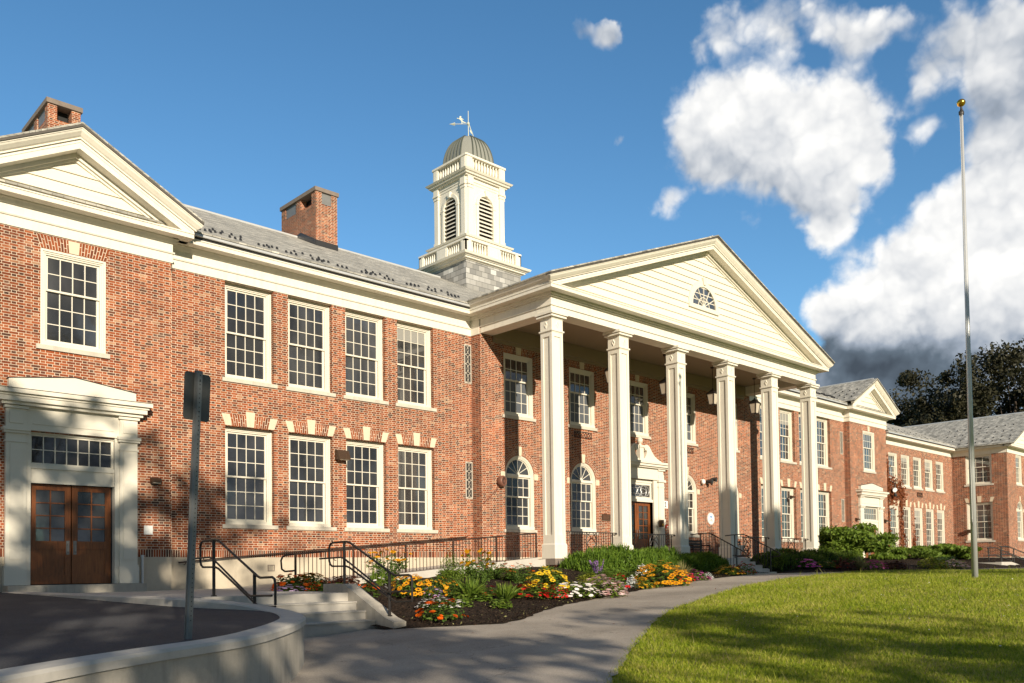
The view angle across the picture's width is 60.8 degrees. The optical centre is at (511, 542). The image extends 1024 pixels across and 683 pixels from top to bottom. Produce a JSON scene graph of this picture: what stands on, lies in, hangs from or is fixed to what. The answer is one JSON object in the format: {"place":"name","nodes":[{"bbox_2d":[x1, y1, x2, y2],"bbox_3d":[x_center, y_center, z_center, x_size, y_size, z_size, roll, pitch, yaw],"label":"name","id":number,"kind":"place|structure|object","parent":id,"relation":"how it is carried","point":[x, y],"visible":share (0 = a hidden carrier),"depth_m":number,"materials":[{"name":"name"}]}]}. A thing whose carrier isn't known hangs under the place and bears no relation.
{"place":"outdoors","nodes":[
{"label":"outdoors","id":0,"kind":"place"},
{"bbox_2d":[0,592,279,668],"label":"drive","id":1,"kind":"structure","parent":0,"point":[34,629],"depth_m":11.60,"materials":[{"name":"asphalt"}]},
{"bbox_2d":[183,370,210,638],"bbox_3d":[-3.451,-0.400,9.601,0.069,2.993,0.362,-2,-2,37],"label":"sign post","id":2,"kind":"object","parent":1,"relation":"on","point":[196,400],"visible":0.98,"depth_m":9.56,"materials":[{"name":"grey metal"}]},
{"bbox_2d":[80,589,340,598],"bbox_3d":[-7.496,1.465,20.130,5.600,0.620,8.340,1,-2,-43],"label":"landing","id":3,"kind":"object","parent":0,"point":[200,593],"visible":0.17,"depth_m":19.56,"materials":[{"name":"concrete"}]},
{"bbox_2d":[195,538,276,606],"bbox_3d":[-5.171,0.783,16.084,0.139,1.771,3.292,1,-2,-43],"label":"stair handrail","id":4,"kind":"object","parent":3,"relation":"on","point":[239,586],"visible":0.87,"depth_m":16.06,"materials":[{"name":"black metal"}]},
{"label":"mulch patch","id":5,"kind":"structure","parent":3,"relation":"on","visible":0},
{"bbox_2d":[272,571,311,590],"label":"zinnia plant","id":6,"kind":"object","parent":5,"relation":"on","point":[292,580],"visible":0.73,"depth_m":21.30,"materials":[{"name":"red plant"}]},
{"bbox_2d":[0,0,1023,416],"label":"sky","id":7,"kind":"structure","parent":0,"point":[819,140],"materials":[{"name":"blue"}]},
{"bbox_2d":[290,568,1007,682],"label":"path","id":8,"kind":"structure","parent":0,"point":[588,641],"depth_m":13.73,"materials":[{"name":"concrete"}]},
{"bbox_2d":[357,557,1023,628],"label":"mulch bed","id":9,"kind":"object","parent":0,"point":[911,565],"visible":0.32,"depth_m":20.73,"materials":[{"name":"brown wood"}]},
{"bbox_2d":[292,572,326,588],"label":"rudbeckia plant","id":10,"kind":"object","parent":9,"relation":"on","point":[312,578],"visible":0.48,"depth_m":22.14,"materials":[{"name":"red plant"}]},
{"bbox_2d":[330,575,359,584],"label":"coleus plant","id":11,"kind":"object","parent":9,"relation":"on","point":[349,579],"visible":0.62,"depth_m":22.87,"materials":[{"name":"brown plant"}]},
{"bbox_2d":[361,569,387,590],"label":"spiky plant","id":12,"kind":"object","parent":9,"relation":"on","point":[380,580],"visible":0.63,"depth_m":21.05,"materials":[{"name":"green plant"}]},
{"bbox_2d":[364,548,415,580],"bbox_3d":[-3.484,0.634,23.956,1.353,0.941,1.389,0,-2,-29],"label":"marigold plant","id":13,"kind":"object","parent":9,"relation":"on","point":[381,569],"visible":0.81,"depth_m":23.83,"materials":[{"name":"orange plant"}]},
{"bbox_2d":[391,574,433,597],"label":"rudbeckia plant","id":14,"kind":"object","parent":9,"relation":"on","point":[407,579],"visible":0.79,"depth_m":20.05,"materials":[{"name":"yellow plant"}]},
{"bbox_2d":[422,574,449,594],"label":"rudbeckia plant","id":15,"kind":"object","parent":9,"relation":"on","point":[441,587],"visible":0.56,"depth_m":20.75,"materials":[{"name":"yellow plant"}]},
{"bbox_2d":[415,595,468,621],"bbox_3d":[-1.443,1.321,17.576,1.010,0.523,0.989,1,-2,-40],"label":"zinnia plant","id":16,"kind":"object","parent":9,"relation":"on","point":[434,610],"visible":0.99,"depth_m":17.45,"materials":[{"name":"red plant"}]},
{"bbox_2d":[436,550,468,591],"bbox_3d":[-1.532,0.732,21.588,0.912,1.194,0.842,0,-2,-30],"label":"feathery bush","id":17,"kind":"object","parent":9,"relation":"on","point":[448,576],"visible":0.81,"depth_m":21.55,"materials":[{"name":"green plant"}]},
{"bbox_2d":[451,594,473,607],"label":"leafy plant","id":18,"kind":"object","parent":9,"relation":"on","point":[465,598],"visible":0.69,"depth_m":18.82,"materials":[{"name":"green plant"}]},
{"bbox_2d":[448,577,489,597],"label":"daylily plant","id":19,"kind":"object","parent":9,"relation":"on","point":[470,588],"visible":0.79,"depth_m":20.33,"materials":[{"name":"green plant"}]},
{"bbox_2d":[459,548,496,590],"bbox_3d":[-0.840,0.682,22.001,1.015,1.101,1.042,0,-2,-8],"label":"marigold plant","id":20,"kind":"object","parent":9,"relation":"on","point":[483,576],"visible":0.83,"depth_m":21.89,"materials":[{"name":"green plant"}]},
{"bbox_2d":[470,591,492,601],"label":"filler plant","id":21,"kind":"object","parent":9,"relation":"on","point":[484,596],"visible":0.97,"depth_m":20.18,"materials":[{"name":"green plant"}]},
{"bbox_2d":[478,560,506,579],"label":"coneflower plant","id":22,"kind":"object","parent":9,"relation":"on","point":[497,573],"visible":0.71,"depth_m":24.31,"materials":[{"name":"green plant"}]},
{"bbox_2d":[489,597,512,608],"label":"leafy plant","id":23,"kind":"object","parent":9,"relation":"on","point":[500,603],"visible":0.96,"depth_m":19.11,"materials":[{"name":"green plant"}]},
{"bbox_2d":[488,581,523,599],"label":"daylily plant","id":24,"kind":"object","parent":9,"relation":"on","point":[505,593],"visible":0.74,"depth_m":20.40,"materials":[{"name":"green plant"}]},
{"bbox_2d":[501,563,534,583],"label":"coneflower plant","id":25,"kind":"object","parent":9,"relation":"on","point":[517,579],"visible":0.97,"depth_m":23.84,"materials":[{"name":"green plant"}]},
{"bbox_2d":[512,580,561,597],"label":"verbena plant","id":26,"kind":"object","parent":9,"relation":"on","point":[531,589],"visible":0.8,"depth_m":21.11,"materials":[{"name":"red plant"}]},
{"bbox_2d":[523,566,569,590],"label":"rudbeckia plant","id":27,"kind":"object","parent":9,"relation":"on","point":[548,577],"visible":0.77,"depth_m":22.49,"materials":[{"name":"yellow plant"}]},
{"bbox_2d":[542,584,570,598],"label":"verbena plant","id":28,"kind":"object","parent":9,"relation":"on","point":[559,594],"visible":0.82,"depth_m":21.19,"materials":[{"name":"red plant"}]},
{"bbox_2d":[554,581,601,597],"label":"petunia plant","id":29,"kind":"object","parent":9,"relation":"on","point":[575,586],"visible":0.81,"depth_m":21.45,"materials":[{"name":"white plant"}]},
{"bbox_2d":[578,574,628,597],"bbox_3d":[2.271,1.091,22.102,1.369,0.605,1.385,-2,-2,24],"label":"petunia plant","id":30,"kind":"object","parent":9,"relation":"on","point":[614,590],"visible":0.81,"depth_m":22.05,"materials":[{"name":"pink plant"}]},
{"bbox_2d":[559,542,689,572],"bbox_3d":[3.814,0.689,29.241,5.074,1.407,2.160,1,-2,-43],"label":"yew hedge","id":31,"kind":"object","parent":9,"relation":"on","point":[617,558],"visible":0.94,"depth_m":28.33,"materials":[{"name":"green plant"}]},
{"bbox_2d":[633,560,691,587],"bbox_3d":[4.287,0.884,24.990,1.714,0.771,1.786,-1,-2,12],"label":"gloriosa daisy","id":32,"kind":"object","parent":9,"relation":"on","point":[667,577],"visible":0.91,"depth_m":24.60,"materials":[{"name":"yellow plant"}]},
{"bbox_2d":[676,550,730,571],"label":"yew hedge","id":33,"kind":"object","parent":9,"relation":"on","point":[706,560],"visible":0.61,"depth_m":31.75,"materials":[{"name":"green plant"}]},
{"bbox_2d":[713,565,745,574],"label":"coreopsis plant","id":34,"kind":"object","parent":9,"relation":"on","point":[732,572],"visible":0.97,"depth_m":30.25,"materials":[{"name":"green plant"}]},
{"bbox_2d":[731,561,756,574],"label":"salvia plant","id":35,"kind":"object","parent":9,"relation":"on","point":[747,570],"visible":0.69,"depth_m":31.65,"materials":[{"name":"green plant"}]},
{"bbox_2d":[750,547,864,572],"bbox_3d":[12.727,0.851,37.590,7.684,1.325,2.028,1,-2,-43],"label":"yew hedge","id":36,"kind":"object","parent":9,"relation":"on","point":[787,557],"visible":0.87,"depth_m":36.13,"materials":[{"name":"green plant"}]},
{"bbox_2d":[832,557,859,568],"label":"salvia plant","id":37,"kind":"object","parent":9,"relation":"on","point":[842,564],"visible":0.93,"depth_m":36.30,"materials":[{"name":"brown plant"}]},
{"bbox_2d":[801,522,900,559],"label":"leafy shrub","id":38,"kind":"object","parent":9,"relation":"on","point":[861,537],"visible":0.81,"depth_m":41.09,"materials":[{"name":"green plant"}]},
{"bbox_2d":[863,548,905,559],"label":"leafy shrub","id":39,"kind":"object","parent":9,"relation":"on","point":[898,553],"visible":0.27,"depth_m":44.08,"materials":[{"name":"green plant"}]},
{"bbox_2d":[881,559,908,568],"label":"coleus plant","id":40,"kind":"object","parent":9,"relation":"on","point":[896,564],"visible":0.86,"depth_m":37.50,"materials":[{"name":"purple plant"}]},
{"bbox_2d":[893,545,939,558],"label":"leafy shrub","id":41,"kind":"object","parent":9,"relation":"on","point":[919,551],"visible":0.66,"depth_m":45.55,"materials":[{"name":"green plant"}]},
{"bbox_2d":[916,556,949,568],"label":"spirea plant","id":42,"kind":"object","parent":9,"relation":"on","point":[936,561],"visible":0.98,"depth_m":39.45,"materials":[{"name":"green plant"}]},
{"bbox_2d":[913,543,983,559],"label":"leafy shrub","id":43,"kind":"object","parent":9,"relation":"on","point":[953,550],"visible":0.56,"depth_m":48.61,"materials":[{"name":"green plant"}]},
{"bbox_2d":[439,564,1023,682],"bbox_3d":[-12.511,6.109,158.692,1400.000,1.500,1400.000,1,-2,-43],"label":"lawn","id":44,"kind":"structure","parent":0,"point":[881,646],"depth_m":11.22,"materials":[{"name":"green plant"}]},
{"bbox_2d":[0,592,305,682],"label":"retaining wall","id":45,"kind":"structure","parent":44,"relation":"on","point":[272,652],"depth_m":8.79,"materials":[{"name":"concrete"}]},
{"bbox_2d":[204,584,405,637],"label":"entrance stairs","id":46,"kind":"structure","parent":44,"relation":"on","point":[352,607],"depth_m":17.38,"materials":[{"name":"concrete"}]},
{"bbox_2d":[319,541,412,615],"bbox_3d":[-3.066,0.713,18.080,0.139,1.561,3.292,1,-2,-43],"label":"stair handrail","id":47,"kind":"object","parent":46,"relation":"on","point":[390,573],"visible":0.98,"depth_m":17.89,"materials":[{"name":"black metal"}]},
{"bbox_2d":[225,557,546,589],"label":"access ramp","id":48,"kind":"structure","parent":44,"relation":"on","point":[534,562],"depth_m":27.30,"materials":[{"name":"concrete"}]},
{"bbox_2d":[280,532,536,580],"bbox_3d":[-2.543,0.445,25.398,9.234,1.670,0.045,1,-2,-43],"label":"ramp railing","id":49,"kind":"object","parent":48,"relation":"on","point":[353,555],"visible":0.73,"depth_m":25.36,"materials":[{"name":"black metal"}]},
{"bbox_2d":[0,96,1023,592],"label":"school building","id":50,"kind":"structure","parent":44,"relation":"on","point":[450,382],"depth_m":29.43,"materials":[{"name":"brick"}]},
{"bbox_2d":[30,484,70,583],"bbox_3d":[-11.531,-0.209,21.828,0.948,2.485,0.116,1,-2,-43],"label":"door","id":51,"kind":"structure","parent":50,"relation":"in","point":[50,547],"depth_m":21.85,"materials":[{"name":"brown wood"}]},
{"bbox_2d":[31,434,112,468],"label":"transom window","id":52,"kind":"structure","parent":50,"relation":"in","point":[45,449],"depth_m":22.19,"materials":[{"name":"glass"}]},
{"bbox_2d":[36,233,109,358],"bbox_3d":[-11.203,-6.237,22.294,1.750,2.875,0.210,1,-2,-43],"label":"window","id":53,"kind":"structure","parent":50,"relation":"in","point":[72,287],"depth_m":22.31,"materials":[{"name":"paint"}]},
{"bbox_2d":[71,486,110,583],"bbox_3d":[-10.825,-0.197,22.495,0.948,2.485,0.116,1,-2,-43],"label":"door","id":54,"kind":"structure","parent":50,"relation":"in","point":[90,506],"depth_m":22.50,"materials":[{"name":"brown wood"}]},
{"bbox_2d":[221,412,277,528],"bbox_3d":[-7.834,-2.129,25.930,1.790,3.445,0.380,1,-2,-43],"label":"window","id":55,"kind":"structure","parent":50,"relation":"in","point":[248,452],"depth_m":26.03,"materials":[{"name":"paint"}]},
{"bbox_2d":[222,283,277,388],"bbox_3d":[-7.886,-6.152,26.055,1.750,2.955,0.380,1,-2,-43],"label":"window","id":56,"kind":"structure","parent":50,"relation":"in","point":[247,310],"depth_m":26.20,"materials":[{"name":"glass"}]},
{"bbox_2d":[285,419,336,530],"bbox_3d":[-6.352,-2.104,27.331,1.790,3.445,0.380,1,-2,-43],"label":"window","id":57,"kind":"structure","parent":50,"relation":"in","point":[309,456],"depth_m":27.45,"materials":[{"name":"paint"}]},
{"bbox_2d":[286,297,335,396],"bbox_3d":[-6.404,-6.127,27.457,1.750,2.955,0.380,1,-2,-43],"label":"window","id":58,"kind":"structure","parent":50,"relation":"in","point":[308,322],"depth_m":27.61,"materials":[{"name":"glass"}]},
{"bbox_2d":[178,536,467,564],"bbox_3d":[-5.441,0.194,27.805,10.504,0.974,0.142,1,-2,-43],"label":"wall handrail","id":59,"kind":"object","parent":50,"relation":"attached to","point":[185,562],"depth_m":27.27,"materials":[{"name":"black metal"}]},
{"bbox_2d":[335,450,350,460],"bbox_3d":[-5.402,-2.802,27.875,0.420,0.342,0.280,1,-2,-43],"label":"wall lamp","id":60,"kind":"object","parent":50,"relation":"attached to","point":[343,455],"visible":1,"depth_m":27.79,"materials":[{"name":"brown metal"}]},
{"bbox_2d":[343,310,388,404],"bbox_3d":[-4.914,-6.102,28.865,1.750,2.955,0.380,1,-2,-43],"label":"window","id":61,"kind":"structure","parent":50,"relation":"in","point":[363,332],"depth_m":29.03,"materials":[{"name":"glass"}]},
{"bbox_2d":[343,426,389,531],"bbox_3d":[-4.862,-2.080,28.739,1.790,3.445,0.380,1,-2,-43],"label":"window","id":62,"kind":"structure","parent":50,"relation":"in","point":[364,471],"depth_m":28.88,"materials":[{"name":"paint"}]},
{"bbox_2d":[395,322,436,411],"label":"window","id":63,"kind":"structure","parent":50,"relation":"in","point":[413,342],"depth_m":30.45,"materials":[{"name":"paint"}]},
{"bbox_2d":[395,432,437,532],"bbox_3d":[-3.373,-2.055,30.148,1.790,3.445,0.380,1,-2,-43],"label":"window","id":64,"kind":"structure","parent":50,"relation":"in","point":[414,463],"depth_m":30.29,"materials":[{"name":"paint"}]},
{"bbox_2d":[502,344,535,421],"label":"window","id":65,"kind":"structure","parent":50,"relation":"in","point":[518,385],"depth_m":33.00,"materials":[{"name":"paint"}]},
{"bbox_2d":[500,446,537,532],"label":"window","id":66,"kind":"structure","parent":50,"relation":"in","point":[519,488],"depth_m":32.87,"materials":[{"name":"paint"}]},
{"bbox_2d":[567,359,597,430],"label":"window","id":67,"kind":"structure","parent":50,"relation":"in","point":[581,382],"depth_m":35.46,"materials":[{"name":"paint"}]},
{"bbox_2d":[567,454,599,534],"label":"window","id":68,"kind":"structure","parent":50,"relation":"in","point":[582,478],"depth_m":35.34,"materials":[{"name":"paint"}]},
{"bbox_2d":[566,531,616,555],"bbox_3d":[2.736,0.095,30.435,2.874,0.938,0.052,1,-2,-43],"label":"porch railing","id":69,"kind":"object","parent":50,"relation":"on","point":[588,540],"visible":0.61,"depth_m":30.28,"materials":[{"name":"black metal"}]},
{"bbox_2d":[631,502,636,548],"bbox_3d":[5.061,-0.510,37.351,0.920,2.480,0.131,1,-2,-43],"label":"door","id":70,"kind":"structure","parent":50,"relation":"in","point":[633,504],"depth_m":37.60,"materials":[{"name":"brown wood"}]},
{"bbox_2d":[629,373,650,439],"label":"window","id":71,"kind":"structure","parent":50,"relation":"in","point":[638,392],"depth_m":38.00,"materials":[{"name":"paint"}]},
{"bbox_2d":[631,482,651,499],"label":"transom window","id":72,"kind":"structure","parent":50,"relation":"in","point":[639,490],"depth_m":37.88,"materials":[{"name":"paint"}]},
{"bbox_2d":[636,502,650,550],"bbox_3d":[5.744,-0.499,37.996,0.920,2.480,0.131,1,-2,-43],"label":"door","id":73,"kind":"structure","parent":50,"relation":"in","point":[643,509],"depth_m":38.01,"materials":[{"name":"brown wood"}]},
{"bbox_2d":[632,533,674,549],"bbox_3d":[5.279,0.138,32.840,2.874,0.938,0.052,1,-2,-43],"label":"porch railing","id":74,"kind":"object","parent":50,"relation":"on","point":[658,539],"visible":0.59,"depth_m":33.05,"materials":[{"name":"black metal"}]},
{"bbox_2d":[686,386,697,446],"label":"window","id":75,"kind":"structure","parent":50,"relation":"in","point":[690,398],"depth_m":40.66,"materials":[{"name":"paint"}]},
{"bbox_2d":[687,467,699,536],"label":"window","id":76,"kind":"structure","parent":50,"relation":"in","point":[692,492],"depth_m":40.52,"materials":[{"name":"paint"}]},
{"bbox_2d":[688,278,719,315],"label":"lunette window","id":77,"kind":"structure","parent":50,"relation":"in","point":[701,305],"depth_m":35.12,"materials":[{"name":"paint"}]},
{"bbox_2d":[706,367,716,404],"bbox_3d":[8.979,-6.970,39.100,0.420,1.780,0.420,1,-2,-43],"label":"hanging lantern","id":78,"kind":"object","parent":50,"relation":"hanging from","point":[712,396],"visible":0.96,"depth_m":39.01,"materials":[{"name":"black metal"}]},
{"bbox_2d":[690,533,746,572],"bbox_3d":[7.869,0.394,33.331,0.041,1.590,2.491,1,-2,-43],"label":"step handrail","id":79,"kind":"object","parent":50,"relation":"on","point":[721,548],"visible":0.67,"depth_m":33.13,"materials":[{"name":"black metal"}]},
{"bbox_2d":[725,534,780,571],"bbox_3d":[9.627,0.423,34.994,0.041,1.590,2.491,1,-2,-43],"label":"step handrail","id":80,"kind":"object","parent":50,"relation":"on","point":[752,550],"visible":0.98,"depth_m":34.93,"materials":[{"name":"black metal"}]},
{"bbox_2d":[749,378,759,413],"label":"hanging lantern","id":81,"kind":"object","parent":50,"relation":"hanging from","point":[754,404],"visible":1,"depth_m":41.42,"materials":[{"name":"black metal"}]},
{"bbox_2d":[779,409,796,464],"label":"window","id":82,"kind":"structure","parent":50,"relation":"in","point":[785,415],"depth_m":47.88,"materials":[{"name":"paint"}]},
{"bbox_2d":[780,478,798,541],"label":"window","id":83,"kind":"structure","parent":50,"relation":"in","point":[787,503],"depth_m":47.71,"materials":[{"name":"paint"}]},
{"bbox_2d":[817,417,831,469],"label":"window","id":84,"kind":"structure","parent":50,"relation":"in","point":[822,447],"depth_m":50.70,"materials":[{"name":"paint"}]},
{"bbox_2d":[818,483,831,528],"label":"window","id":85,"kind":"structure","parent":50,"relation":"in","point":[823,497],"depth_m":50.53,"materials":[{"name":"paint"}]},
{"bbox_2d":[862,425,875,473],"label":"window","id":86,"kind":"structure","parent":50,"relation":"in","point":[868,437],"depth_m":53.64,"materials":[{"name":"paint"}]},
{"bbox_2d":[864,508,876,520],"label":"transom window","id":87,"kind":"structure","parent":50,"relation":"in","point":[869,513],"depth_m":53.54,"materials":[{"name":"glass"}]},
{"bbox_2d":[888,452,898,486],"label":"window","id":88,"kind":"structure","parent":50,"relation":"in","point":[892,457],"depth_m":56.99,"materials":[{"name":"paint"}]},
{"bbox_2d":[889,500,898,547],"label":"window","id":89,"kind":"structure","parent":50,"relation":"in","point":[894,526],"depth_m":56.90,"materials":[{"name":"paint"}]},
{"bbox_2d":[886,454,917,549],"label":"ivy","id":90,"kind":"object","parent":50,"relation":"attached to","point":[900,491],"visible":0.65,"depth_m":56.92,"materials":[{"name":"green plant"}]},
{"bbox_2d":[901,500,911,547],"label":"window","id":91,"kind":"structure","parent":50,"relation":"in","point":[906,517],"depth_m":58.26,"materials":[{"name":"paint"}]},
{"bbox_2d":[901,455,911,488],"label":"window","id":92,"kind":"structure","parent":50,"relation":"in","point":[904,459],"depth_m":58.27,"materials":[{"name":"paint"}]},
{"bbox_2d":[913,501,922,545],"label":"window","id":93,"kind":"structure","parent":50,"relation":"in","point":[918,506],"depth_m":59.51,"materials":[{"name":"paint"}]},
{"bbox_2d":[913,457,922,490],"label":"window","id":94,"kind":"structure","parent":50,"relation":"in","point":[916,461],"depth_m":59.60,"materials":[{"name":"paint"}]},
{"bbox_2d":[925,502,933,545],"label":"window","id":95,"kind":"structure","parent":50,"relation":"in","point":[929,507],"depth_m":60.82,"materials":[{"name":"paint"}]},
{"bbox_2d":[925,459,934,491],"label":"window","id":96,"kind":"structure","parent":50,"relation":"in","point":[928,463],"depth_m":60.98,"materials":[{"name":"paint"}]},
{"bbox_2d":[936,504,944,543],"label":"window","id":97,"kind":"structure","parent":50,"relation":"in","point":[940,513],"depth_m":62.15,"materials":[{"name":"paint"}]},
{"bbox_2d":[936,461,944,492],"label":"window","id":98,"kind":"structure","parent":50,"relation":"in","point":[939,465],"depth_m":62.29,"materials":[{"name":"paint"}]},
{"bbox_2d":[964,454,993,486],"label":"window","id":99,"kind":"structure","parent":50,"relation":"in","point":[983,468],"depth_m":62.27,"materials":[{"name":"paint"}]},
{"bbox_2d":[965,496,994,542],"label":"window","id":100,"kind":"structure","parent":50,"relation":"in","point":[984,509],"depth_m":62.12,"materials":[{"name":"paint"}]},
{"bbox_2d":[1015,455,1023,486],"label":"window","id":101,"kind":"structure","parent":50,"relation":"in","point":[1018,458],"depth_m":63.05,"materials":[{"name":"paint"}]},
{"bbox_2d":[1016,496,1023,540],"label":"window","id":102,"kind":"structure","parent":50,"relation":"in","point":[1019,510],"depth_m":62.88,"materials":[{"name":"paint"}]},
{"bbox_2d":[901,417,933,426],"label":"pine tree","id":103,"kind":"object","parent":44,"relation":"on","point":[928,420],"depth_m":98.07,"materials":[{"name":"green plant"}]},
{"bbox_2d":[886,368,962,426],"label":"pine tree","id":104,"kind":"object","parent":44,"relation":"on","point":[907,378],"visible":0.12,"depth_m":112.04,"materials":[{"name":"green plant"}]},
{"bbox_2d":[913,350,1003,422],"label":"pine tree","id":105,"kind":"object","parent":44,"relation":"on","point":[953,409],"visible":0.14,"depth_m":98.41,"materials":[{"name":"green plant"}]},
{"bbox_2d":[957,99,977,577],"bbox_3d":[11.580,-5.173,22.187,0.217,12.383,0.217,-1,-2,2],"label":"flagpole","id":106,"kind":"object","parent":44,"relation":"on","point":[972,490],"visible":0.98,"depth_m":22.12,"materials":[{"name":"metal"}]},
{"bbox_2d":[954,338,1023,417],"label":"pine tree","id":107,"kind":"object","parent":44,"relation":"on","point":[999,364],"visible":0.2,"depth_m":99.72,"materials":[{"name":"green plant"}]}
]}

